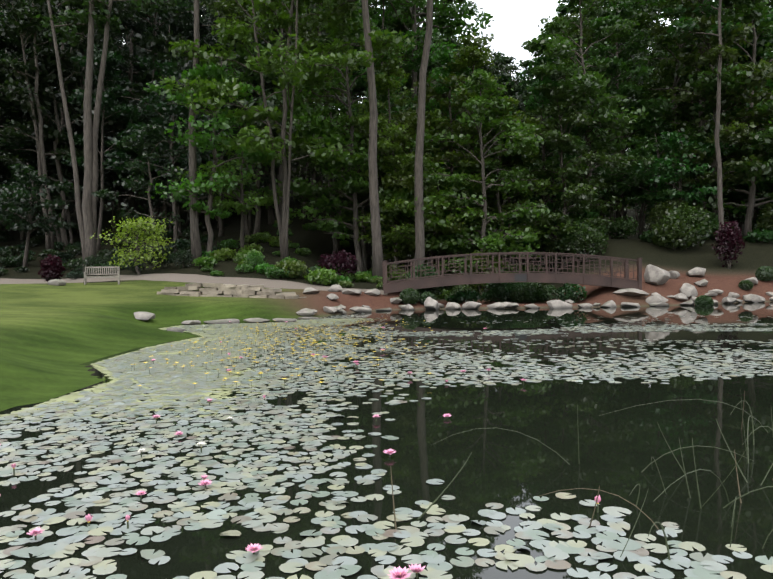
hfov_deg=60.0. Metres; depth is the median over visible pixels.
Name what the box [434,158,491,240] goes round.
tree
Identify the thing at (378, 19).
forest tree
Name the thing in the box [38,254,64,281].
purple shrub
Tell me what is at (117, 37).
forest tree
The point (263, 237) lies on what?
slope ground cover
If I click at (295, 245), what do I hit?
slope ground cover
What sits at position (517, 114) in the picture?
forest tree
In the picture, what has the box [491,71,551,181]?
tree
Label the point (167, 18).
forest tree
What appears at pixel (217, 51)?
forest tree
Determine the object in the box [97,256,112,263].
shrub
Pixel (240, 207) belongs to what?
tree
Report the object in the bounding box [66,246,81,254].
slope ground cover
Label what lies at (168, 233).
slope ground cover
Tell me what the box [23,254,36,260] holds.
slope ground cover
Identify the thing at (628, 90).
edge tree
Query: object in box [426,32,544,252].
edge tree
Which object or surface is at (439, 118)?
tree
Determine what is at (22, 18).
forest tree
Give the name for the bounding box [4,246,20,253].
slope ground cover
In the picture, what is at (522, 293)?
stream fern
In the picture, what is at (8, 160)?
tree
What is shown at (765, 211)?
shrub
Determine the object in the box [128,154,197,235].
tree
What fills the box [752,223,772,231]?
shrub
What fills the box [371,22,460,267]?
forest tree
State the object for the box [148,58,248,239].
tree
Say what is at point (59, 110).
tree
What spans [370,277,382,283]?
shrub
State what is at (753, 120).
edge tree
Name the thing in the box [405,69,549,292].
edge tree
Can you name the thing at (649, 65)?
forest tree
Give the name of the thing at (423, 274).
stream fern
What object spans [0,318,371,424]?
pond duckweed
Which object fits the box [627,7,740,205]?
edge tree
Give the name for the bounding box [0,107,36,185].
tree
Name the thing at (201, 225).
slope ground cover
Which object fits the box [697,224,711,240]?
shrub
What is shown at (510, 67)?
forest tree
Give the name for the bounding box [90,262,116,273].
slope ground cover
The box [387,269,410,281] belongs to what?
slope ground cover
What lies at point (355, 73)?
forest tree
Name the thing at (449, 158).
tree
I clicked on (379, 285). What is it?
shrub
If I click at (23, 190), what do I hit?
tree
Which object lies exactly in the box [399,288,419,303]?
boxwood shrub
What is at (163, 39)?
slope tree
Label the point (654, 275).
boulders
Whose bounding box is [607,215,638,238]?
shrub
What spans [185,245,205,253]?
slope ground cover
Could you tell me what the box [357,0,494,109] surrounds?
forest tree
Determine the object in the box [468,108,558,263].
forest tree
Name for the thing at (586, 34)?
forest tree
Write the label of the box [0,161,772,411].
ground
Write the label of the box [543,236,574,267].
shrub
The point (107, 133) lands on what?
tree
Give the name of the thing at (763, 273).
boxwood shrub
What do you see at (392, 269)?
shrub
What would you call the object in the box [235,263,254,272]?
shrub
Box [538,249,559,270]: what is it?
shrub
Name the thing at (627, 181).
tree
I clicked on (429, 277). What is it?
stream fern
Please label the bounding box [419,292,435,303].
boxwood shrub
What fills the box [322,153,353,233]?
slope tree
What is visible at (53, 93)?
slope tree
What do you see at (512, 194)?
tree
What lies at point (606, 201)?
tree
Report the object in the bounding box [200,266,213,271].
shrub
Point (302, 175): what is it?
forest tree
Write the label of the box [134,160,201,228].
tree
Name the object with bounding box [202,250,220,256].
slope ground cover
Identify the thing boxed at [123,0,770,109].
sky
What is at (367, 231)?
slope tree
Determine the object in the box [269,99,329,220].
tree
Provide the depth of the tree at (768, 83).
51.25 m
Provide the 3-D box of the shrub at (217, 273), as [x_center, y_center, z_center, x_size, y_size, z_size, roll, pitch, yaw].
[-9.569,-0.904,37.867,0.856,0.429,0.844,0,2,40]
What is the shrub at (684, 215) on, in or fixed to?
on the ground at (52, 338)
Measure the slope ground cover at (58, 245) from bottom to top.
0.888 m
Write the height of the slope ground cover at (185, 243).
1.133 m
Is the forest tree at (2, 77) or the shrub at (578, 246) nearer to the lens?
the shrub at (578, 246)
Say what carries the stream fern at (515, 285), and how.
on the ground at (52, 338)
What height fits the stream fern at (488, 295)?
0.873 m
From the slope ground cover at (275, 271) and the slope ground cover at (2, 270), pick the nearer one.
the slope ground cover at (275, 271)
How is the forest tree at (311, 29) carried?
on the ground at (52, 338)
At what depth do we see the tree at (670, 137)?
48.56 m
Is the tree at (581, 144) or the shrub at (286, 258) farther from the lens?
the tree at (581, 144)
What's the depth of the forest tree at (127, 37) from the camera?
87.53 m
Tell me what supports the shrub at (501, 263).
on the ground at (52, 338)
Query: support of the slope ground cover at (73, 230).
on the ground at (52, 338)
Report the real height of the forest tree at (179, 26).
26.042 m
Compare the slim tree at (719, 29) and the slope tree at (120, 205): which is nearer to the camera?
the slim tree at (719, 29)
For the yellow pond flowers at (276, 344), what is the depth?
15.95 m
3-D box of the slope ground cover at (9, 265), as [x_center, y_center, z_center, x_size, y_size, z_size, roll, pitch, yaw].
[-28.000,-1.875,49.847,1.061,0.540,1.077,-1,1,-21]
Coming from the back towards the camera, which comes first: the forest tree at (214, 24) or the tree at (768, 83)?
the forest tree at (214, 24)
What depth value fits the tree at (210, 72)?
42.25 m
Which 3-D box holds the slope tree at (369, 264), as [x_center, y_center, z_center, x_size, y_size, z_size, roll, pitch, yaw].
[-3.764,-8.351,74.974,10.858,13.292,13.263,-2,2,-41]
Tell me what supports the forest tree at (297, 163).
on the ground at (52, 338)
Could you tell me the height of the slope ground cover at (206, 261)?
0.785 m
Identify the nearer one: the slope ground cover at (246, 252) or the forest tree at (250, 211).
the slope ground cover at (246, 252)
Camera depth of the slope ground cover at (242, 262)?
39.89 m
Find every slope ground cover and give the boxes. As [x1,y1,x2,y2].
[0,246,13,251]
[0,250,12,256]
[0,268,7,274]
[3,254,29,266]
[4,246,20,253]
[5,262,15,266]
[15,244,24,249]
[20,250,35,255]
[21,238,41,246]
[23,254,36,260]
[31,230,41,235]
[37,250,60,258]
[40,249,59,253]
[54,241,70,249]
[55,252,75,259]
[59,228,76,236]
[64,257,81,269]
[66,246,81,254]
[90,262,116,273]
[97,247,125,257]
[103,256,130,267]
[109,236,132,246]
[112,262,125,269]
[147,245,173,253]
[157,228,179,238]
[170,238,190,250]
[183,230,202,237]
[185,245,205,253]
[187,222,206,231]
[191,256,216,266]
[200,237,214,243]
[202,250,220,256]
[210,248,237,260]
[211,255,224,260]
[217,238,239,247]
[233,254,247,263]
[236,248,264,258]
[238,243,263,251]
[238,259,260,266]
[239,235,255,242]
[250,231,271,242]
[254,263,273,273]
[264,267,288,278]
[268,236,291,245]
[269,240,279,246]
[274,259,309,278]
[288,243,299,247]
[295,247,311,255]
[302,223,315,230]
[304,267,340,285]
[331,275,351,284]
[353,272,371,282]
[355,270,371,281]
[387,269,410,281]
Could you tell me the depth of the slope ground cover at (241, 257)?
41.22 m
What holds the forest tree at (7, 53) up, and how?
on the ground at (52, 338)
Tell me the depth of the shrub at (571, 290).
34.67 m
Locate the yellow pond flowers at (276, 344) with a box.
[130,319,431,388]
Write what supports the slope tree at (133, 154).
on the ground at (52, 338)
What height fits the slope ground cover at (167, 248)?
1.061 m
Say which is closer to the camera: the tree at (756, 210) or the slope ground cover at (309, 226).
the slope ground cover at (309, 226)
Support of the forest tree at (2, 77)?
on the ground at (52, 338)
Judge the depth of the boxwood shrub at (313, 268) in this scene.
38.58 m
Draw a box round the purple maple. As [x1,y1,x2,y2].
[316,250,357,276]
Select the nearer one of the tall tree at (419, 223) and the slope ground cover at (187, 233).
the tall tree at (419, 223)
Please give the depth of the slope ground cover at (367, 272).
45.34 m
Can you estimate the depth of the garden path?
37.20 m
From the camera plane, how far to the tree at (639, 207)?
106.93 m
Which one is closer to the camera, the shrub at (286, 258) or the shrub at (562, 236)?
the shrub at (286, 258)
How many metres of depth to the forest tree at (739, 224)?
68.00 m
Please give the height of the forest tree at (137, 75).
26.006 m
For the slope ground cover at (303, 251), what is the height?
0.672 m
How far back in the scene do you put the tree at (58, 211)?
62.69 m
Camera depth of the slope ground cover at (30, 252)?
56.30 m
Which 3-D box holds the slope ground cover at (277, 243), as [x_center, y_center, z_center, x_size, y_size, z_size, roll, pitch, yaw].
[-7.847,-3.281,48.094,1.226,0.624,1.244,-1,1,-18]
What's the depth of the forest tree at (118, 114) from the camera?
57.32 m
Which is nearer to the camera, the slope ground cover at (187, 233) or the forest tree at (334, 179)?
the slope ground cover at (187, 233)
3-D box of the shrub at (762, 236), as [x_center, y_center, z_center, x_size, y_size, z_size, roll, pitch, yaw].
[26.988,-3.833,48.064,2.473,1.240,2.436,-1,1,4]
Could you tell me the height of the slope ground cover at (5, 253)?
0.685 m
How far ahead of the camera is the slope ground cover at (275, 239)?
47.98 m
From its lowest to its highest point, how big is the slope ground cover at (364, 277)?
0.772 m
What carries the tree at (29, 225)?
on the ground at (52, 338)
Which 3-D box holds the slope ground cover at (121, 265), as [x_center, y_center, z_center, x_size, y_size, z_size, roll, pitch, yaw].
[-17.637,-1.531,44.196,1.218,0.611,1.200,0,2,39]
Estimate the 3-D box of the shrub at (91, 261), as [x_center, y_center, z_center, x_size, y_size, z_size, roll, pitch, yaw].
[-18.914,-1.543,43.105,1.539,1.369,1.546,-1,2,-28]
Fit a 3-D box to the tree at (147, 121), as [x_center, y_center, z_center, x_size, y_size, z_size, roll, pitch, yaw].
[-19.095,-14.464,64.364,14.497,19.294,10.494,-1,1,-5]
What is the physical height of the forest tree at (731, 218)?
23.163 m
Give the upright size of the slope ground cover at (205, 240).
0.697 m
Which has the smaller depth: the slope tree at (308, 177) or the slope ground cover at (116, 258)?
the slope ground cover at (116, 258)
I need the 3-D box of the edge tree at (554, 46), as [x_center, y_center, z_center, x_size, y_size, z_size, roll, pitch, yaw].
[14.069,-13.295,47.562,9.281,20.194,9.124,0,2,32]
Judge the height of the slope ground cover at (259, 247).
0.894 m
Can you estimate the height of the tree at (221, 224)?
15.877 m
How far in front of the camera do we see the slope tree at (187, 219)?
70.81 m
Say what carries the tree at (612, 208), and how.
on the ground at (52, 338)
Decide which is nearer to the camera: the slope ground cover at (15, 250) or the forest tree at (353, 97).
the slope ground cover at (15, 250)
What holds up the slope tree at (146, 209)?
on the ground at (52, 338)
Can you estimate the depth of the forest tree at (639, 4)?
60.27 m
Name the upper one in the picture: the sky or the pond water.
the sky
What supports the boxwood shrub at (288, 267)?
on the ground at (52, 338)
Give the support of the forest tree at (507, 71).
on the ground at (52, 338)
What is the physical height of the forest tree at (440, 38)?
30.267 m
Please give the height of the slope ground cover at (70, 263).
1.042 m
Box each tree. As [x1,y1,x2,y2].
[0,0,111,249]
[0,4,96,212]
[0,9,37,70]
[0,9,61,154]
[0,12,104,241]
[0,44,33,156]
[0,48,115,249]
[0,102,31,205]
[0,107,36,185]
[0,120,67,239]
[0,122,83,241]
[0,148,45,230]
[0,160,27,219]
[0,163,82,266]
[2,0,86,222]
[4,0,146,114]
[5,0,136,229]
[6,22,99,219]
[7,114,81,211]
[20,100,72,221]
[23,80,137,190]
[23,150,109,243]
[35,0,193,273]
[62,44,162,249]
[66,16,140,212]
[69,78,124,179]
[72,103,142,230]
[72,106,144,223]
[73,0,209,221]
[80,5,159,210]
[85,0,193,224]
[86,0,142,201]
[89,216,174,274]
[91,124,188,265]
[92,25,233,236]
[99,99,163,217]
[99,128,137,219]
[102,55,235,252]
[105,93,147,214]
[107,36,237,231]
[114,44,168,211]
[118,0,235,225]
[120,0,220,213]
[127,4,233,96]
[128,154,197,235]
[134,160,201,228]
[143,62,274,256]
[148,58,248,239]
[158,0,415,259]
[167,61,278,236]
[175,135,294,251]
[183,66,286,235]
[184,108,229,224]
[188,121,263,227]
[191,0,264,200]
[198,43,306,234]
[199,0,307,212]
[201,0,316,223]
[201,13,214,41]
[214,0,326,222]
[227,33,303,230]
[232,132,296,208]
[255,55,399,258]
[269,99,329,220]
[270,0,413,281]
[274,31,367,201]
[277,4,350,104]
[280,93,338,203]
[284,2,378,196]
[285,1,324,177]
[290,32,327,182]
[290,115,408,271]
[302,170,371,268]
[306,0,410,248]
[309,0,446,257]
[309,2,388,181]
[315,0,392,281]
[316,162,364,217]
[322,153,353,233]
[334,180,413,265]
[336,0,440,230]
[343,56,454,264]
[345,108,485,237]
[349,81,477,256]
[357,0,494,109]
[358,0,476,265]
[358,117,457,273]
[363,108,476,271]
[366,188,371,255]
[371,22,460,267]
[379,74,517,274]
[379,159,493,270]
[388,42,495,255]
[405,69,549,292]
[406,93,479,259]
[408,30,493,260]
[414,0,432,289]
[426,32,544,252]
[428,118,480,290]
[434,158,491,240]
[436,39,519,247]
[444,118,576,272]
[458,222,496,241]
[462,59,521,259]
[463,44,521,94]
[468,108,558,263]
[474,56,606,269]
[485,109,530,262]
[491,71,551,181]
[496,105,530,249]
[514,67,528,84]
[515,82,583,155]
[516,2,640,218]
[521,0,654,217]
[522,83,630,269]
[526,8,638,218]
[526,97,578,238]
[527,91,615,197]
[541,0,667,238]
[542,40,632,173]
[542,116,597,203]
[568,126,684,238]
[569,0,689,238]
[588,0,683,211]
[592,134,703,221]
[592,150,676,210]
[596,57,642,235]
[610,50,643,238]
[618,0,744,208]
[621,89,668,238]
[624,55,697,168]
[624,130,738,205]
[624,205,627,238]
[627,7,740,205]
[627,55,710,131]
[631,0,723,120]
[631,195,654,223]
[635,203,638,220]
[647,0,743,252]
[649,0,772,235]
[668,0,772,236]
[668,0,772,237]
[675,0,761,235]
[687,157,763,209]
[692,7,772,220]
[695,0,707,211]
[707,194,744,237]
[711,52,772,184]
[732,0,772,191]
[734,162,770,219]
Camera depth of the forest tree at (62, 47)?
77.87 m
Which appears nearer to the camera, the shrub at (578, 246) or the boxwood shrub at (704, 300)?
the boxwood shrub at (704, 300)
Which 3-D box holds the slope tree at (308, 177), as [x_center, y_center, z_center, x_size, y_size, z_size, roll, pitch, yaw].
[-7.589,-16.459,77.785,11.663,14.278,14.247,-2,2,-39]
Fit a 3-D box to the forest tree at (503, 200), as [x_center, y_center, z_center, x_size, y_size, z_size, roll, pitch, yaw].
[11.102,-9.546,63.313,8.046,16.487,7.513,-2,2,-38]
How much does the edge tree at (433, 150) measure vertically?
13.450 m
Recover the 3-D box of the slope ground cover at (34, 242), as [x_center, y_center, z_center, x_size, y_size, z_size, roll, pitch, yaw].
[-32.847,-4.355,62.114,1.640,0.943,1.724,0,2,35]
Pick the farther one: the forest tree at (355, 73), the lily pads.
the forest tree at (355, 73)
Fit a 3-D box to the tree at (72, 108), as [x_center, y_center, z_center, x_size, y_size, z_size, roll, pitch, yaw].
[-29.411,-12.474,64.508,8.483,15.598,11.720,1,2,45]
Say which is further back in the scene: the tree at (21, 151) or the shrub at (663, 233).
the tree at (21, 151)
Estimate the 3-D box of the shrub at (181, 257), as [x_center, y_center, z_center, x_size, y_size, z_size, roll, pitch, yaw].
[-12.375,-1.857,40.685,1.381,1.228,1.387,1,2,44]
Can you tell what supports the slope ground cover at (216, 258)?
on the ground at (52, 338)
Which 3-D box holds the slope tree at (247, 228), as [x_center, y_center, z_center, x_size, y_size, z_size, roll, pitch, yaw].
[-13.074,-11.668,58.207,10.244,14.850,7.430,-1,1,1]
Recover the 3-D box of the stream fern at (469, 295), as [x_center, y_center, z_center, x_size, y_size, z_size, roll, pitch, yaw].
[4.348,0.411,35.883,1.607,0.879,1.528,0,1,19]
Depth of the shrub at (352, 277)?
40.92 m
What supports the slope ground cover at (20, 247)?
on the ground at (52, 338)
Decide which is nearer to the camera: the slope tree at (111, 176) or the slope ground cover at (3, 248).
the slope ground cover at (3, 248)
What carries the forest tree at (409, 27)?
on the ground at (52, 338)
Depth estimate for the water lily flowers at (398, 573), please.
4.95 m
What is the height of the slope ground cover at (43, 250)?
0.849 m
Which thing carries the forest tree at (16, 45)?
on the ground at (52, 338)
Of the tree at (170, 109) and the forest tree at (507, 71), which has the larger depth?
the forest tree at (507, 71)
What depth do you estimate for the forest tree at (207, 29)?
76.81 m
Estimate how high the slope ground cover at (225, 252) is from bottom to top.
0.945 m
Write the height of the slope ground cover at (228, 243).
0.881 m
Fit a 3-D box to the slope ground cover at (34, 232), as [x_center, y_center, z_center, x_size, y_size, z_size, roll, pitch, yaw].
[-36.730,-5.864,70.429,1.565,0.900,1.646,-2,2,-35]
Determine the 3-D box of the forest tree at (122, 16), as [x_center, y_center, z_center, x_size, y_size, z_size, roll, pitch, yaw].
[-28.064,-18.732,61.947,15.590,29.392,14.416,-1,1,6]
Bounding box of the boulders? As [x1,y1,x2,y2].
[47,264,772,331]
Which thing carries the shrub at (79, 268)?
on the ground at (52, 338)
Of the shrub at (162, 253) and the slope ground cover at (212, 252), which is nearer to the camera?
the shrub at (162, 253)
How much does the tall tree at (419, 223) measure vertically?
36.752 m
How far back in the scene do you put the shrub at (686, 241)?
46.51 m
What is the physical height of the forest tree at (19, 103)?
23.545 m
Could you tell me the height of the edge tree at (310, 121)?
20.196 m
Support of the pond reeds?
in the pond water
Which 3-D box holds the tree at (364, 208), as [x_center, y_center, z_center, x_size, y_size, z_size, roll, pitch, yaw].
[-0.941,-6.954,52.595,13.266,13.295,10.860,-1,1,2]
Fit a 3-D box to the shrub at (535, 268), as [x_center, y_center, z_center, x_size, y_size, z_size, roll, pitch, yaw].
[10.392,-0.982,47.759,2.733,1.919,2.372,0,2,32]
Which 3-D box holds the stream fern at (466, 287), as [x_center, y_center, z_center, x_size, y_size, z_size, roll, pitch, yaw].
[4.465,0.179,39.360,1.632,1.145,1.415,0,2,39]
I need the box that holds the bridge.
[382,252,642,293]
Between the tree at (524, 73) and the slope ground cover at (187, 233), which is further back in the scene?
the tree at (524, 73)
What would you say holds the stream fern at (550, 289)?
on the ground at (52, 338)
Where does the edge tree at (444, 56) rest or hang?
on the ground at (52, 338)
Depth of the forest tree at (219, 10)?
62.28 m
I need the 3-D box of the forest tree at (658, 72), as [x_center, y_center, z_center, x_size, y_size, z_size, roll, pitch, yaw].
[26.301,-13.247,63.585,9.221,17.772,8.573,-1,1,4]
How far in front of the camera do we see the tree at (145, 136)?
43.57 m
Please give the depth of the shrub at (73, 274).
41.57 m
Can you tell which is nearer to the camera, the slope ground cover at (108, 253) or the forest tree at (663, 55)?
the slope ground cover at (108, 253)
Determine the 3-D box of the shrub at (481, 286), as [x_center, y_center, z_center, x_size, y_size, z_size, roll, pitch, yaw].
[6.485,-1.056,44.716,3.896,3.452,3.881,1,2,44]
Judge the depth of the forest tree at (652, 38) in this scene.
72.46 m
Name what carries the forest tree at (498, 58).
on the ground at (52, 338)
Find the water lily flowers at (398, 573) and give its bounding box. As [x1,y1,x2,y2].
[0,321,600,578]
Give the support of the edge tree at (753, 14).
on the ground at (52, 338)
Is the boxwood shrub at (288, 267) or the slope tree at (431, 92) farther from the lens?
the slope tree at (431, 92)
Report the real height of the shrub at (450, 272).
3.490 m
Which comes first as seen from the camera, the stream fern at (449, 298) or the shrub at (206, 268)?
the stream fern at (449, 298)
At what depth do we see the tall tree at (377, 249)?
40.87 m
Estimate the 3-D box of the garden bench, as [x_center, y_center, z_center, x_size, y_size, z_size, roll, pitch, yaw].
[-14.539,-0.716,34.215,1.665,0.922,0.580,-1,1,-17]
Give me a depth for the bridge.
34.61 m
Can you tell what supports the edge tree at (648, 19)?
on the ground at (52, 338)
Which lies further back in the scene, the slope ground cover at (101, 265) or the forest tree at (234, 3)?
the forest tree at (234, 3)
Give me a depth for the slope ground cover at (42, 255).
52.94 m
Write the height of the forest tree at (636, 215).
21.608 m
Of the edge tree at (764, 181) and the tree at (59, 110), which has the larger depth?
the tree at (59, 110)
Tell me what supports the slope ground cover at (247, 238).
on the ground at (52, 338)
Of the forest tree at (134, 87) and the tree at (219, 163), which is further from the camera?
the forest tree at (134, 87)
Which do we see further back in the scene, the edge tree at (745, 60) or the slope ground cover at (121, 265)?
the edge tree at (745, 60)
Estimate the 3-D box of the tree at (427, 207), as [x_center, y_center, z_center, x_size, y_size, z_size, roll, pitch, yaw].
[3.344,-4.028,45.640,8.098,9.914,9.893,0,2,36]
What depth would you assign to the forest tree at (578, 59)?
81.73 m
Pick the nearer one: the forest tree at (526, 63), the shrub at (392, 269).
the shrub at (392, 269)
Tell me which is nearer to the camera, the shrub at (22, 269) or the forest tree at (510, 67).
the shrub at (22, 269)
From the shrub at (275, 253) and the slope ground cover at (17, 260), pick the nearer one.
the shrub at (275, 253)
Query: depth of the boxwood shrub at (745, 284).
37.79 m
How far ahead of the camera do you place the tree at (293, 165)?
62.87 m
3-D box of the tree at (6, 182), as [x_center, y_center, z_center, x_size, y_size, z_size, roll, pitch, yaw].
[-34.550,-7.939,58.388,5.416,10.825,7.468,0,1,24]
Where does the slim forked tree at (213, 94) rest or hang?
on the ground at (52, 338)
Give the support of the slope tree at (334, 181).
on the ground at (52, 338)
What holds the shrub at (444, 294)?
on the ground at (52, 338)
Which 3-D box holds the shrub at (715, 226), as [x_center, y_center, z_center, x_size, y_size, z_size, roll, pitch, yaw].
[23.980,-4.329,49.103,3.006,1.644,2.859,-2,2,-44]
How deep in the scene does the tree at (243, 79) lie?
54.41 m
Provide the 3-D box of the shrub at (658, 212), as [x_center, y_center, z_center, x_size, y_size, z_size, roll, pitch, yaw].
[20.775,-5.091,49.029,3.662,3.244,3.648,-1,1,-3]
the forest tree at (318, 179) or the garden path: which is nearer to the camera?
the garden path
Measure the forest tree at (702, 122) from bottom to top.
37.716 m
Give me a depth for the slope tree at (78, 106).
81.60 m
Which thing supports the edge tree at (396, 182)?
on the ground at (52, 338)
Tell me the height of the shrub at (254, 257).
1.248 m
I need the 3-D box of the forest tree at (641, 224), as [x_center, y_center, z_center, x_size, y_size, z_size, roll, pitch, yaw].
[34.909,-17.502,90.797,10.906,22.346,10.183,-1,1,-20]
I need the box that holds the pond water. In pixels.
[0,302,772,578]
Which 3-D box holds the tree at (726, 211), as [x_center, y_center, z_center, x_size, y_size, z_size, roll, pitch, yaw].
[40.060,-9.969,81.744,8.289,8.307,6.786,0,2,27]
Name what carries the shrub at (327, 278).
on the ground at (52, 338)
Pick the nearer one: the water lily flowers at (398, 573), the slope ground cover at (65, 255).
the water lily flowers at (398, 573)
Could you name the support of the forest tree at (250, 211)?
on the ground at (52, 338)
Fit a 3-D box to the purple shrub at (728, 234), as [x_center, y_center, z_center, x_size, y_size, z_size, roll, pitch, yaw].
[21.833,-2.800,42.629,1.887,3.137,1.854,-1,1,-8]
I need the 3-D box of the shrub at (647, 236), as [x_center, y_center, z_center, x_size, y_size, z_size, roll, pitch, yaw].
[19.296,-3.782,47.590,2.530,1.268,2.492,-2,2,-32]
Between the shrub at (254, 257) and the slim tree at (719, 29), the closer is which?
the shrub at (254, 257)
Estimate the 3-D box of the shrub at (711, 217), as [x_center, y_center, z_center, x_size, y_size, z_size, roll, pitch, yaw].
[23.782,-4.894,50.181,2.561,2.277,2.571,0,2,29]
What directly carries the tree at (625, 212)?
on the ground at (52, 338)
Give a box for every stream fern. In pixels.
[404,263,436,290]
[412,267,443,295]
[417,286,442,295]
[445,295,462,302]
[448,288,465,301]
[451,284,472,294]
[452,289,482,302]
[482,290,503,301]
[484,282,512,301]
[503,288,521,302]
[503,289,531,302]
[504,282,523,290]
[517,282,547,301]
[523,289,547,302]
[544,285,557,298]
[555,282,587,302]
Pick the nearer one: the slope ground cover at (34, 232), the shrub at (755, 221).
the shrub at (755, 221)
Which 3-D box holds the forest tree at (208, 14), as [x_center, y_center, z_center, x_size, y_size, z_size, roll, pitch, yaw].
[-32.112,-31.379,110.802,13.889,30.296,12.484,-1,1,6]
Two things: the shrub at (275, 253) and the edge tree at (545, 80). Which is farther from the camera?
the edge tree at (545, 80)
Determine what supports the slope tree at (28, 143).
on the ground at (52, 338)
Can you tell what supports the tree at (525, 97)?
on the ground at (52, 338)
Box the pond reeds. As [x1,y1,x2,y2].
[390,389,772,559]
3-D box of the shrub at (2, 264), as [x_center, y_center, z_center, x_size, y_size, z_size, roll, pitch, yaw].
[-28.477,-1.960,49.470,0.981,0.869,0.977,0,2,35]
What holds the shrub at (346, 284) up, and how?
on the ground at (52, 338)
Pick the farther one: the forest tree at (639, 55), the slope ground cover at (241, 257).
the forest tree at (639, 55)
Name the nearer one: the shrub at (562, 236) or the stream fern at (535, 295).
the stream fern at (535, 295)
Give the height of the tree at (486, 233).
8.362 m
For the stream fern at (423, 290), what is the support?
on the ground at (52, 338)
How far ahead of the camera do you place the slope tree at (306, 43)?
71.36 m
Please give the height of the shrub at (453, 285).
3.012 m
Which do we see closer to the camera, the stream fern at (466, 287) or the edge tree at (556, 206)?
the stream fern at (466, 287)
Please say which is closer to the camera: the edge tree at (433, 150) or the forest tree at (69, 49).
the edge tree at (433, 150)
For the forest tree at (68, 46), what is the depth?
88.01 m
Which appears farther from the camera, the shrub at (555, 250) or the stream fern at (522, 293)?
the shrub at (555, 250)
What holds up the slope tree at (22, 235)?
on the ground at (52, 338)
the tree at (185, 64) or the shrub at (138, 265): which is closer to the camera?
the shrub at (138, 265)
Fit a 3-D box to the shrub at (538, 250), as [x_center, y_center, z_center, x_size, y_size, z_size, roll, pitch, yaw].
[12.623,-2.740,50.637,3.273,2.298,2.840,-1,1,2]
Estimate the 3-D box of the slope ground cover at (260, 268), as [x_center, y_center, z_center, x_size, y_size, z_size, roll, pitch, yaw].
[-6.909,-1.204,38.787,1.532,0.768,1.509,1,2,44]
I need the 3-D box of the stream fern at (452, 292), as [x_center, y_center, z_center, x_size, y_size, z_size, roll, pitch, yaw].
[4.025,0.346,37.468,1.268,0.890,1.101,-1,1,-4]
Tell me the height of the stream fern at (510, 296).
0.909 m
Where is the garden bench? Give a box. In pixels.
[83,266,119,284]
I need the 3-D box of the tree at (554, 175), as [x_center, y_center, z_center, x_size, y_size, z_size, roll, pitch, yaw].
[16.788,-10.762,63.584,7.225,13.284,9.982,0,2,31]
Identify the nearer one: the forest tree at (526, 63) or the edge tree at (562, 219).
the edge tree at (562, 219)
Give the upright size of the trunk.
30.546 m
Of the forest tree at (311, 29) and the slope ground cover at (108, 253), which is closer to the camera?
the slope ground cover at (108, 253)
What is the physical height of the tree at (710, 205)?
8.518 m
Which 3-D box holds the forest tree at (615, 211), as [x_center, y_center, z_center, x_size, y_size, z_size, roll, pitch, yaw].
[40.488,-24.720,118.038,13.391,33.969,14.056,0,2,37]
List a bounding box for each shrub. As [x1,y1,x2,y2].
[0,257,7,267]
[14,266,29,272]
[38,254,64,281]
[65,271,83,278]
[75,266,82,271]
[80,255,102,275]
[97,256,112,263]
[125,260,144,271]
[144,246,172,268]
[172,249,193,267]
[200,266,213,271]
[210,270,223,275]
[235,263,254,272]
[243,251,265,270]
[272,250,279,255]
[279,256,298,266]
[285,266,300,277]
[306,266,320,279]
[336,281,353,287]
[337,272,354,281]
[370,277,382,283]
[376,282,382,288]
[387,264,401,280]
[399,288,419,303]
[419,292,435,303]
[435,288,450,298]
[444,249,480,293]
[444,257,472,289]
[457,248,508,294]
[476,259,517,286]
[518,264,544,272]
[532,245,548,262]
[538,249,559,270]
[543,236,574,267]
[549,243,581,261]
[555,220,597,260]
[566,225,608,260]
[570,216,608,241]
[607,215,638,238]
[639,228,667,241]
[644,198,694,229]
[649,216,696,249]
[659,203,712,249]
[665,232,700,245]
[691,209,717,235]
[694,295,713,305]
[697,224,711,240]
[705,219,736,239]
[711,221,744,268]
[738,280,753,289]
[742,229,772,242]
[752,218,768,225]
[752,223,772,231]
[755,203,772,230]
[755,266,772,280]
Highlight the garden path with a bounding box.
[0,273,387,294]
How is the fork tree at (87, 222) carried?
on the ground at (52, 338)
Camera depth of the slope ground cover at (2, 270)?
46.25 m
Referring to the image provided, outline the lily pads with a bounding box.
[0,313,772,578]
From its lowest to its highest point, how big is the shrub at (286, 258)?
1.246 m
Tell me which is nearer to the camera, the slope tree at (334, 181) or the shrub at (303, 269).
the shrub at (303, 269)
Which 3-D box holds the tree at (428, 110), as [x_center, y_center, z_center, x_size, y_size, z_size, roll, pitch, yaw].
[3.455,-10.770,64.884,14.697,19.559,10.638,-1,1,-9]
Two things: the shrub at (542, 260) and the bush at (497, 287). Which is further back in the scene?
the shrub at (542, 260)
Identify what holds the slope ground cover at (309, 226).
on the ground at (52, 338)
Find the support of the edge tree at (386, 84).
on the ground at (52, 338)
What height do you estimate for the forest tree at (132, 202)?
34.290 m
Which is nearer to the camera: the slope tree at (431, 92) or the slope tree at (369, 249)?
the slope tree at (431, 92)
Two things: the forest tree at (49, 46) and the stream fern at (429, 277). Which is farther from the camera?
the forest tree at (49, 46)
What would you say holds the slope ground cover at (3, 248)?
on the ground at (52, 338)
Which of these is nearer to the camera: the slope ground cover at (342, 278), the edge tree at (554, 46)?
the slope ground cover at (342, 278)
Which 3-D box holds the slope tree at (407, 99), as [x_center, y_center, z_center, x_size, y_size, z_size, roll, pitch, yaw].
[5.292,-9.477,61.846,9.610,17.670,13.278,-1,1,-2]
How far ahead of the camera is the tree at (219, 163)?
65.77 m
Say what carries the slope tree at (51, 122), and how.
on the ground at (52, 338)
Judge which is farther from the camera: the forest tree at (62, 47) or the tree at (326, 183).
the forest tree at (62, 47)

